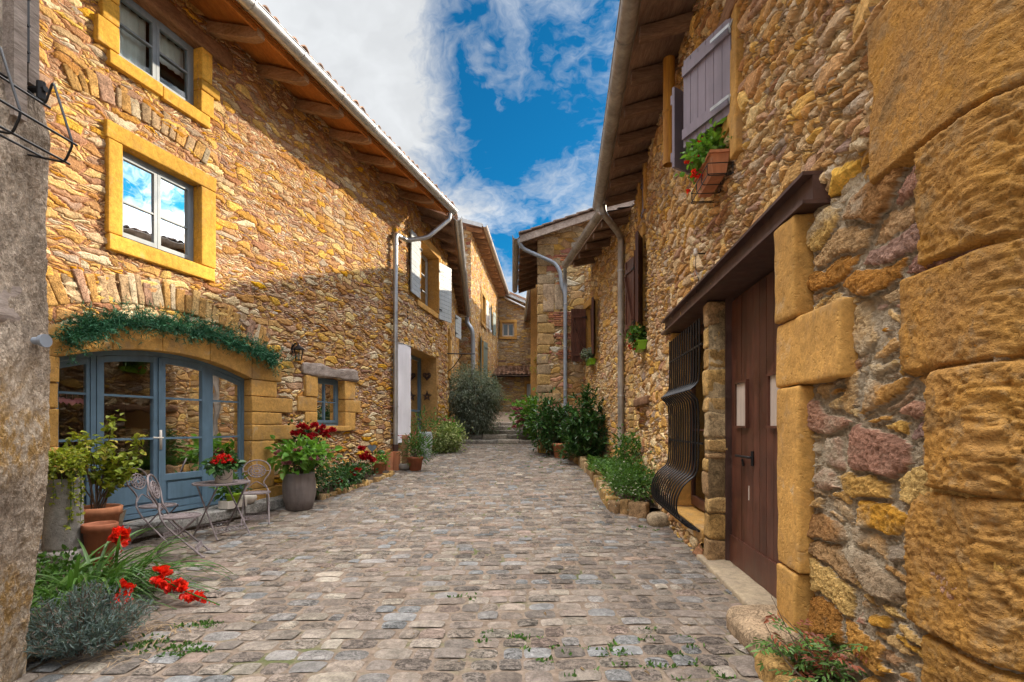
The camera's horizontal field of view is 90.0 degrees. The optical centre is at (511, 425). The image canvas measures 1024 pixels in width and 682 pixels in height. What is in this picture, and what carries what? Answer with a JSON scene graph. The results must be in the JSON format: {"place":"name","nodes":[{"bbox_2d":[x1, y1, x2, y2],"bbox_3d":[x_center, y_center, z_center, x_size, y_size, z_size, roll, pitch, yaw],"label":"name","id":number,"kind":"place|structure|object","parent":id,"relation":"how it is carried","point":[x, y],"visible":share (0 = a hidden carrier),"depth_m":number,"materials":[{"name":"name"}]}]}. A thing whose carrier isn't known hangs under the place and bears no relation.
{"place":"outdoors","nodes":[
{"label":"outdoors","id":0,"kind":"place"},
{"bbox_2d":[27,575,110,663],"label":"bed soil","id":1,"kind":"structure","parent":0,"point":[31,658],"depth_m":3.29,"materials":[{"name":"brown soil"}]},
{"bbox_2d":[30,544,128,637],"bbox_3d":[-3.943,1.308,4.064,1.645,0.425,1.942,0,0,0],"label":"ground cover","id":2,"kind":"object","parent":1,"relation":"on","point":[52,569],"visible":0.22,"depth_m":4.65,"materials":[{"name":"green plant"}]},
{"bbox_2d":[32,525,236,613],"bbox_3d":[-3.429,1.401,4.486,1.922,1.031,1.902,0,0,44],"label":"gladiolus","id":3,"kind":"object","parent":1,"relation":"on","point":[120,537],"visible":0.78,"depth_m":4.38,"materials":[{"name":"green plant"}]},
{"bbox_2d":[119,504,125,526],"bbox_3d":[-4.983,1.115,6.377,0.313,0.326,0.330,0,0,0],"label":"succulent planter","id":4,"kind":"object","parent":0,"point":[122,516],"visible":0.01,"depth_m":6.41,"materials":[{"name":"stone"}]},
{"bbox_2d":[315,470,388,497],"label":"bed soil","id":5,"kind":"structure","parent":0,"point":[367,477],"depth_m":11.05,"materials":[{"name":"brown soil"}]},
{"bbox_2d":[285,419,339,497],"bbox_3d":[-3.765,0.727,9.467,0.967,1.722,1.180,0,0,0],"label":"rose bush","id":6,"kind":"object","parent":5,"relation":"on","point":[320,430],"visible":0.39,"depth_m":9.40,"materials":[{"name":"red plant"}]},
{"bbox_2d":[319,445,378,490],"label":"rose shrub","id":7,"kind":"object","parent":5,"relation":"on","point":[346,474],"visible":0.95,"depth_m":10.54,"materials":[{"name":"green plant"}]},
{"bbox_2d":[368,445,375,472],"bbox_3d":[-3.280,0.797,12.014,0.202,0.705,0.028,0,0,0],"label":"slate plant marker","id":8,"kind":"object","parent":5,"relation":"on","point":[371,448],"visible":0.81,"depth_m":12.00,"materials":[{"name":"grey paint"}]},
{"bbox_2d":[376,450,385,470],"bbox_3d":[-3.160,0.840,12.350,0.254,0.520,0.254,0,0,0],"label":"cactus pot","id":9,"kind":"object","parent":5,"relation":"on","point":[379,452],"visible":0.36,"depth_m":12.29,"materials":[{"name":"ceramic"}]},
{"bbox_2d":[371,450,390,473],"bbox_3d":[-3.054,0.847,11.903,0.454,0.586,0.543,0,0,33],"label":"herb pot","id":10,"kind":"object","parent":5,"relation":"on","point":[379,464],"visible":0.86,"depth_m":11.87,"materials":[{"name":"ceramic"}]},
{"bbox_2d":[13,444,762,681],"bbox_3d":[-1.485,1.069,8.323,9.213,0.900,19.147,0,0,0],"label":"street","id":11,"kind":"structure","parent":0,"point":[185,668],"depth_m":4.57,"materials":[{"name":"stone"}]},
{"bbox_2d":[0,0,52,681],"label":"rendered house","id":12,"kind":"structure","parent":11,"relation":"on","point":[26,341],"depth_m":2.88,"materials":[{"name":"grey paint"}]},
{"bbox_2d":[0,46,77,164],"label":"wire basket","id":13,"kind":"object","parent":12,"relation":"attached to","point":[21,113],"visible":0.92,"depth_m":2.76,"materials":[{"name":"black metal"}]},
{"bbox_2d":[36,477,84,574],"bbox_3d":[-4.657,1.042,5.320,0.461,0.995,0.461,0,0,0],"label":"stone pedestal","id":14,"kind":"object","parent":11,"relation":"on","point":[56,535],"visible":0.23,"depth_m":5.18,"materials":[{"name":"grey stone"}]},
{"bbox_2d":[46,442,97,529],"bbox_3d":[-4.659,0.618,5.290,0.532,0.895,0.636,0,0,0],"label":"trailing plant","id":15,"kind":"object","parent":14,"relation":"on","point":[68,468],"visible":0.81,"depth_m":5.23,"materials":[{"name":"green plant"}]},
{"bbox_2d":[23,578,158,663],"bbox_3d":[-2.846,1.247,3.378,0.819,0.471,0.845,0,0,0],"label":"lavender bush","id":16,"kind":"object","parent":11,"relation":"on","point":[60,632],"visible":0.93,"depth_m":3.28,"materials":[{"name":"green plant"}]},
{"bbox_2d":[81,521,118,569],"bbox_3d":[-4.360,1.265,5.420,0.318,0.470,0.318,0,0,0],"label":"terracotta pot","id":17,"kind":"object","parent":11,"relation":"on","point":[96,534],"visible":0.75,"depth_m":5.31,"materials":[{"name":"ceramic"}]},
{"bbox_2d":[64,409,147,544],"bbox_3d":[-4.865,0.652,6.031,0.828,1.696,0.818,0,0,29],"label":"potted shrub","id":18,"kind":"object","parent":11,"relation":"on","point":[114,474],"visible":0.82,"depth_m":5.96,"materials":[{"name":"green plant"}]},
{"bbox_2d":[27,617,212,675],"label":"dry grass","id":19,"kind":"structure","parent":11,"relation":"on","point":[147,629],"depth_m":3.46,"materials":[{"name":"green plant"}]},
{"bbox_2d":[126,467,187,543],"bbox_3d":[-4.573,1.009,6.579,0.576,0.947,0.411,0,0,-2],"label":"bistro chair","id":20,"kind":"object","parent":11,"relation":"on","point":[153,505],"visible":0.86,"depth_m":6.53,"materials":[{"name":"grey metal"}]},
{"bbox_2d":[146,474,210,561],"bbox_3d":[-3.781,1.009,5.811,0.576,0.947,0.411,0,0,-22],"label":"bistro chair","id":21,"kind":"object","parent":11,"relation":"on","point":[154,489],"visible":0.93,"depth_m":5.73,"materials":[{"name":"grey metal"}]},
{"bbox_2d":[192,479,250,540],"bbox_3d":[-3.900,1.115,6.880,0.690,0.718,0.690,0,0,28],"label":"bistro table","id":22,"kind":"object","parent":11,"relation":"on","point":[213,483],"visible":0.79,"depth_m":6.81,"materials":[{"name":"grey metal"}]},
{"bbox_2d":[191,453,246,482],"bbox_3d":[-3.889,0.558,6.838,0.648,0.403,0.595,0,0,0],"label":"flower bucket","id":23,"kind":"object","parent":22,"relation":"on","point":[220,468],"visible":1,"depth_m":6.77,"materials":[{"name":"beige ceramic"}]},
{"bbox_2d":[241,459,270,525],"bbox_3d":[-3.939,1.009,7.881,0.411,0.947,0.576,0,0,-24],"label":"bistro chair","id":24,"kind":"object","parent":11,"relation":"on","point":[258,492],"visible":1,"depth_m":7.98,"materials":[{"name":"grey metal"}]},
{"bbox_2d":[39,0,475,549],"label":"stone house","id":25,"kind":"structure","parent":11,"relation":"on","point":[251,167],"depth_m":8.44,"materials":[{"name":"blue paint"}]},
{"bbox_2d":[59,394,83,404],"bbox_3d":[-5.415,-0.319,6.265,0.015,0.148,0.398,0,0,17],"label":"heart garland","id":26,"kind":"object","parent":25,"relation":"attached to","point":[70,401],"visible":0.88,"depth_m":6.29,"materials":[{"name":"ceramic"}]},
{"bbox_2d":[56,350,243,520],"bbox_3d":[-5.004,0.106,7.390,0.186,2.308,2.892,0,0,17],"label":"french door","id":27,"kind":"structure","parent":25,"relation":"in","point":[207,399],"depth_m":7.62,"materials":[{"name":"blue paint"}]},
{"bbox_2d":[118,0,192,104],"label":"window","id":28,"kind":"structure","parent":25,"relation":"in","point":[156,27],"depth_m":7.26,"materials":[{"name":"grey paint"}]},
{"bbox_2d":[121,151,192,261],"bbox_3d":[-5.056,-3.050,7.258,0.082,1.200,1.169,0,0,17],"label":"window","id":29,"kind":"structure","parent":25,"relation":"in","point":[157,205],"depth_m":7.23,"materials":[{"name":"grey paint"}]},
{"bbox_2d":[49,295,297,376],"bbox_3d":[-4.716,-1.210,7.565,0.660,1.119,3.862,0,0,18],"label":"fir garland","id":30,"kind":"object","parent":25,"relation":"attached to","point":[90,326],"visible":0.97,"depth_m":6.90,"materials":[{"name":"green plant"}]},
{"bbox_2d":[218,498,246,508],"bbox_3d":[-4.370,1.215,8.020,0.180,0.120,0.380,0,0,17],"label":"planter box","id":31,"kind":"object","parent":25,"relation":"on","point":[224,504],"visible":0.83,"depth_m":7.86,"materials":[{"name":"beige ceramic"}]},
{"bbox_2d":[208,472,252,502],"bbox_3d":[-4.357,0.953,7.994,0.577,0.610,0.600,0,0,0],"label":"lime pot","id":32,"kind":"object","parent":31,"relation":"on","point":[236,493],"visible":0.58,"depth_m":7.94,"materials":[{"name":"green plastic"}]},
{"bbox_2d":[241,489,256,503],"bbox_3d":[-4.300,1.151,8.360,0.243,0.255,0.243,0,0,-22],"label":"planter","id":33,"kind":"object","parent":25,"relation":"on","point":[251,499],"visible":0.46,"depth_m":8.29,"materials":[{"name":"beige ceramic"}]},
{"bbox_2d":[291,342,304,360],"bbox_3d":[-4.073,-1.410,9.714,0.278,0.351,0.212,0,0,23],"label":"wall lantern","id":34,"kind":"object","parent":25,"relation":"attached to","point":[298,347],"depth_m":9.70,"materials":[{"name":"black metal"}]},
{"bbox_2d":[317,378,337,425],"bbox_3d":[-4.002,-0.500,10.877,0.082,1.000,0.919,0,0,17],"label":"window","id":35,"kind":"structure","parent":25,"relation":"in","point":[331,386],"depth_m":11.01,"materials":[{"name":"blue paint"}]},
{"bbox_2d":[398,342,411,442],"bbox_3d":[-2.885,-0.870,13.699,0.043,2.640,0.843,0,0,17],"label":"banner","id":36,"kind":"object","parent":25,"relation":"attached to","point":[404,389],"visible":0.84,"depth_m":13.70,"materials":[{"name":"white fabric"}]},
{"bbox_2d":[410,355,420,448],"bbox_3d":[-3.217,-0.560,15.597,0.100,3.280,2.410,0,0,9],"label":"door","id":37,"kind":"structure","parent":25,"relation":"in","point":[415,361],"depth_m":16.39,"materials":[{"name":"blue paint"}]},
{"bbox_2d":[421,253,427,305],"bbox_3d":[-2.925,-4.555,15.899,0.082,1.790,1.722,0,0,9],"label":"window","id":38,"kind":"structure","parent":25,"relation":"in","point":[424,261],"depth_m":16.49,"materials":[{"name":"grey paint"}]},
{"bbox_2d":[423,372,430,379],"bbox_3d":[-2.770,-1.693,16.673,0.296,0.453,0.033,0,0,9],"label":"hanging heart","id":39,"kind":"object","parent":25,"relation":"hanging from","point":[425,375],"visible":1,"depth_m":16.66,"materials":[{"name":"brown metal"}]},
{"bbox_2d":[424,391,430,399],"bbox_3d":[-2.773,-1.036,16.675,0.356,0.447,0.032,0,0,9],"label":"hanging star","id":40,"kind":"object","parent":25,"relation":"hanging from","point":[428,395],"visible":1,"depth_m":16.66,"materials":[{"name":"brown metal"}]},
{"bbox_2d":[264,433,342,510],"bbox_3d":[-3.666,0.784,8.915,1.326,1.333,1.042,0,0,44],"label":"potted hydrangea","id":41,"kind":"object","parent":11,"relation":"on","point":[299,489],"visible":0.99,"depth_m":8.68,"materials":[{"name":"plant"}]},
{"bbox_2d":[317,470,394,499],"bbox_3d":[-3.156,1.244,10.841,0.256,0.388,2.771,0,0,16],"label":"stone edging","id":42,"kind":"object","parent":11,"relation":"on","point":[336,492],"visible":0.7,"depth_m":10.49,"materials":[{"name":"beige stone"}]},
{"bbox_2d":[385,452,392,470],"bbox_3d":[-3.029,0.882,12.520,0.209,0.470,0.145,0,0,17],"label":"roof tile","id":43,"kind":"object","parent":11,"relation":"on","point":[390,462],"visible":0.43,"depth_m":12.47,"materials":[{"name":"ceramic"}]},
{"bbox_2d":[392,451,399,469],"bbox_3d":[-2.889,0.867,12.690,0.209,0.470,0.145,0,0,17],"label":"roof tile","id":44,"kind":"object","parent":11,"relation":"on","point":[396,459],"visible":0.87,"depth_m":12.62,"materials":[{"name":"ceramic"}]},
{"bbox_2d":[399,435,409,469],"bbox_3d":[-2.656,0.658,12.754,0.347,0.865,0.344,0,0,0],"label":"wooden post","id":45,"kind":"object","parent":11,"relation":"on","point":[404,465],"visible":0.84,"depth_m":12.68,"materials":[{"name":"wood"}]},
{"bbox_2d":[397,427,438,470],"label":"potted oleander","id":46,"kind":"object","parent":11,"relation":"on","point":[415,462],"visible":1,"depth_m":12.51,"materials":[{"name":"green plant"}]},
{"bbox_2d":[114,443,735,681],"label":"weeds","id":47,"kind":"object","parent":11,"relation":"on","point":[205,623],"visible":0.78,"depth_m":3.43,"materials":[{"name":"green plant"}]},
{"bbox_2d":[157,476,693,674],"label":"fallen leaves","id":48,"kind":"object","parent":11,"relation":"on","point":[646,671],"visible":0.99,"depth_m":4.61,"materials":[{"name":"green plant"}]},
{"bbox_2d":[411,405,440,458],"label":"potted plant","id":49,"kind":"object","parent":11,"relation":"on","point":[425,426],"visible":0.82,"depth_m":14.55,"materials":[{"name":"plant"}]},
{"bbox_2d":[439,414,464,440],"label":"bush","id":50,"kind":"object","parent":11,"relation":"on","point":[446,416],"visible":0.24,"depth_m":16.73,"materials":[{"name":"green plant"}]},
{"bbox_2d":[431,416,475,454],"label":"variegated bush","id":51,"kind":"object","parent":11,"relation":"on","point":[448,443],"visible":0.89,"depth_m":15.70,"materials":[{"name":"green plant"}]},
{"bbox_2d":[457,439,536,443],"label":"stone steps","id":52,"kind":"structure","parent":11,"relation":"on","point":[492,441],"depth_m":17.92,"materials":[{"name":"grey stone"}]},
{"bbox_2d":[461,434,536,440],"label":"stone steps","id":53,"kind":"structure","parent":52,"relation":"on","point":[497,436],"depth_m":19.00,"materials":[{"name":"grey stone"}]},
{"bbox_2d":[446,356,510,438],"bbox_3d":[-1.529,-0.846,19.467,2.985,3.591,3.026,0,0,0],"label":"grey green bush","id":54,"kind":"object","parent":53,"relation":"on","point":[477,415],"visible":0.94,"depth_m":19.07,"materials":[{"name":"green plant"}]},
{"bbox_2d":[480,430,528,434],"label":"stone steps","id":55,"kind":"structure","parent":53,"relation":"on","point":[510,432],"depth_m":20.21,"materials":[{"name":"grey stone"}]},
{"bbox_2d":[484,426,523,429],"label":"stone steps","id":56,"kind":"structure","parent":55,"relation":"on","point":[504,428],"depth_m":21.46,"materials":[{"name":"grey stone"}]},
{"bbox_2d":[459,422,516,425],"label":"stone steps","id":57,"kind":"structure","parent":56,"relation":"on","point":[505,423],"depth_m":23.02,"materials":[{"name":"grey stone"}]},
{"bbox_2d":[503,387,537,439],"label":"hydrangea bush","id":58,"kind":"object","parent":52,"relation":"on","point":[520,422],"visible":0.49,"depth_m":18.43,"materials":[{"name":"green plant"}]},
{"bbox_2d":[552,443,566,457],"bbox_3d":[1.400,0.710,14.750,0.509,0.420,0.509,0,0,0],"label":"terracotta pot","id":59,"kind":"object","parent":11,"relation":"on","point":[557,446],"visible":0.52,"depth_m":14.58,"materials":[{"name":"ceramic"}]},
{"bbox_2d":[512,200,648,452],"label":"stone house","id":60,"kind":"structure","parent":11,"relation":"on","point":[540,254],"depth_m":15.66,"materials":[{"name":"stone"}]},
{"bbox_2d":[566,452,649,518],"bbox_3d":[1.754,1.091,11.738,0.584,0.912,7.211,0,0,-3],"label":"stone edging","id":61,"kind":"object","parent":11,"relation":"on","point":[636,509],"visible":0.59,"depth_m":8.74,"materials":[{"name":"beige stone"}]},
{"bbox_2d":[647,512,669,526],"bbox_3d":[2.210,1.427,7.720,0.322,0.242,0.371,0,0,0],"label":"boulder","id":62,"kind":"object","parent":11,"relation":"on","point":[657,519],"visible":0.84,"depth_m":7.58,"materials":[{"name":"stone"}]},
{"bbox_2d":[726,604,807,656],"bbox_3d":[1.772,1.438,3.542,0.466,0.254,0.605,0,0,0],"label":"doorstep stone","id":63,"kind":"object","parent":11,"relation":"on","point":[745,625],"visible":0.42,"depth_m":3.46,"materials":[{"name":"beige stone"}]},
{"bbox_2d":[754,651,796,681],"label":"edging stone","id":64,"kind":"object","parent":11,"relation":"on","point":[769,661],"visible":0.66,"depth_m":2.97,"materials":[{"name":"beige stone"}]},
{"bbox_2d":[773,675,809,681],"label":"edging stone","id":65,"kind":"object","parent":11,"relation":"on","point":[781,678],"visible":0.69,"depth_m":2.83,"materials":[{"name":"beige stone"}]},
{"bbox_2d":[561,0,1023,681],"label":"stone house","id":66,"kind":"structure","parent":11,"relation":"on","point":[821,378],"depth_m":2.94,"materials":[{"name":"brown stone"}]},
{"bbox_2d":[580,347,595,365],"bbox_3d":[2.204,-1.988,14.551,0.523,0.536,0.811,0,0,0],"label":"window box","id":67,"kind":"object","parent":66,"relation":"attached to","point":[590,359],"visible":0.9,"depth_m":14.45,"materials":[{"name":"green plastic"}]},
{"bbox_2d":[619,324,647,352],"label":"plant","id":68,"kind":"object","parent":66,"relation":"attached to","point":[636,334],"visible":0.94,"depth_m":9.67,"materials":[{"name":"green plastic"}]},
{"bbox_2d":[691,325,704,511],"bbox_3d":[2.526,-0.115,6.553,0.082,2.470,1.708,0,0,6],"label":"window","id":69,"kind":"structure","parent":66,"relation":"in","point":[697,495],"depth_m":6.96,"materials":[{"name":"brown paint"}]},
{"bbox_2d":[693,248,704,292],"bbox_3d":[2.094,-1.739,5.704,0.137,0.483,0.094,0,0,35],"label":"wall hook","id":70,"kind":"object","parent":66,"relation":"attached to","point":[695,253],"depth_m":5.70,"materials":[{"name":"beige metal"}]},
{"bbox_2d":[674,117,733,203],"bbox_3d":[1.895,-2.618,4.992,0.531,0.626,0.941,0,0,0],"label":"window box","id":71,"kind":"object","parent":66,"relation":"attached to","point":[710,160],"visible":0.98,"depth_m":4.89,"materials":[{"name":"ceramic"}]},
{"bbox_2d":[730,271,782,597],"bbox_3d":[2.223,0.060,4.382,0.112,2.760,2.207,0,0,6],"label":"door","id":72,"kind":"structure","parent":66,"relation":"in","point":[754,536],"depth_m":4.79,"materials":[{"name":"brown paint"}]},
{"bbox_2d":[775,653,839,681],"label":"bed soil","id":73,"kind":"structure","parent":11,"relation":"on","point":[805,674],"depth_m":2.97,"materials":[{"name":"brown soil"}]},
{"bbox_2d":[745,596,868,681],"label":"nandina","id":74,"kind":"object","parent":73,"relation":"on","point":[813,662],"visible":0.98,"depth_m":2.83,"materials":[{"name":"green plant"}]},
{"bbox_2d":[258,0,619,331],"label":"sky","id":75,"kind":"structure","parent":0,"point":[501,104],"materials":[{"name":"blue"}]},
{"bbox_2d":[490,412,516,421],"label":"terrain","id":76,"kind":"structure","parent":0,"point":[503,417],"depth_m":28.75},
{"bbox_2d":[458,217,509,401],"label":"stone house","id":77,"kind":"structure","parent":76,"relation":"on","point":[487,285],"depth_m":31.19,"materials":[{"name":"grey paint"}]},
{"bbox_2d":[492,365,530,411],"bbox_3d":[1.200,-2.518,39.647,5.600,4.837,4.494,0,0,0],"label":"lean to","id":78,"kind":"object","parent":76,"relation":"on","point":[517,379],"visible":0.39,"depth_m":37.97,"materials":[{"name":"stone"}]},
{"bbox_2d":[527,384,530,402],"bbox_3d":[1.547,-2.010,38.120,0.894,2.220,0.040,0,0,0],"label":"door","id":79,"kind":"structure","parent":78,"relation":"in","point":[528,385],"depth_m":38.10,"materials":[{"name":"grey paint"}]},
{"bbox_2d":[498,291,530,376],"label":"stone house","id":80,"kind":"structure","parent":76,"relation":"on","point":[514,337],"depth_m":41.97,"materials":[{"name":"beige stone"}]},
{"bbox_2d":[502,323,513,335],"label":"window","id":81,"kind":"structure","parent":80,"relation":"in","point":[503,324],"depth_m":42.12,"materials":[{"name":"grey wood"}]},
{"bbox_2d":[524,290,530,320],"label":"stone house","id":82,"kind":"structure","parent":76,"relation":"on","point":[527,314],"depth_m":37.19,"materials":[{"name":"stone"}]},
{"bbox_2d":[596,456,657,508],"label":"bed soil","id":83,"kind":"structure","parent":0,"point":[652,505],"depth_m":9.10,"materials":[{"name":"brown soil"}]},
{"bbox_2d":[518,386,579,455],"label":"leafy shrub","id":84,"kind":"object","parent":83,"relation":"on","point":[548,423],"visible":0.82,"depth_m":14.96,"materials":[{"name":"green plant"}]},
{"bbox_2d":[553,382,608,459],"bbox_3d":[2.029,-0.026,13.690,1.751,2.244,1.800,0,0,23],"label":"laurel bush","id":85,"kind":"object","parent":83,"relation":"on","point":[579,435],"visible":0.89,"depth_m":13.42,"materials":[{"name":"green plant"}]},
{"bbox_2d":[586,454,630,475],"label":"fern clump","id":86,"kind":"object","parent":83,"relation":"on","point":[594,460],"visible":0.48,"depth_m":11.18,"materials":[{"name":"green plant"}]},
{"bbox_2d":[595,461,646,496],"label":"ornamental grass","id":87,"kind":"object","parent":83,"relation":"on","point":[617,480],"depth_m":9.90,"materials":[{"name":"green plant"}]},
{"bbox_2d":[606,424,643,468],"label":"leafy bed plant","id":88,"kind":"object","parent":83,"relation":"on","point":[627,440],"visible":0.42,"depth_m":10.32,"materials":[{"name":"green plant"}]},
{"bbox_2d":[593,450,657,508],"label":"white flowering plant","id":89,"kind":"object","parent":83,"relation":"on","point":[633,482],"visible":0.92,"depth_m":8.56,"materials":[{"name":"green plant"}]}
]}

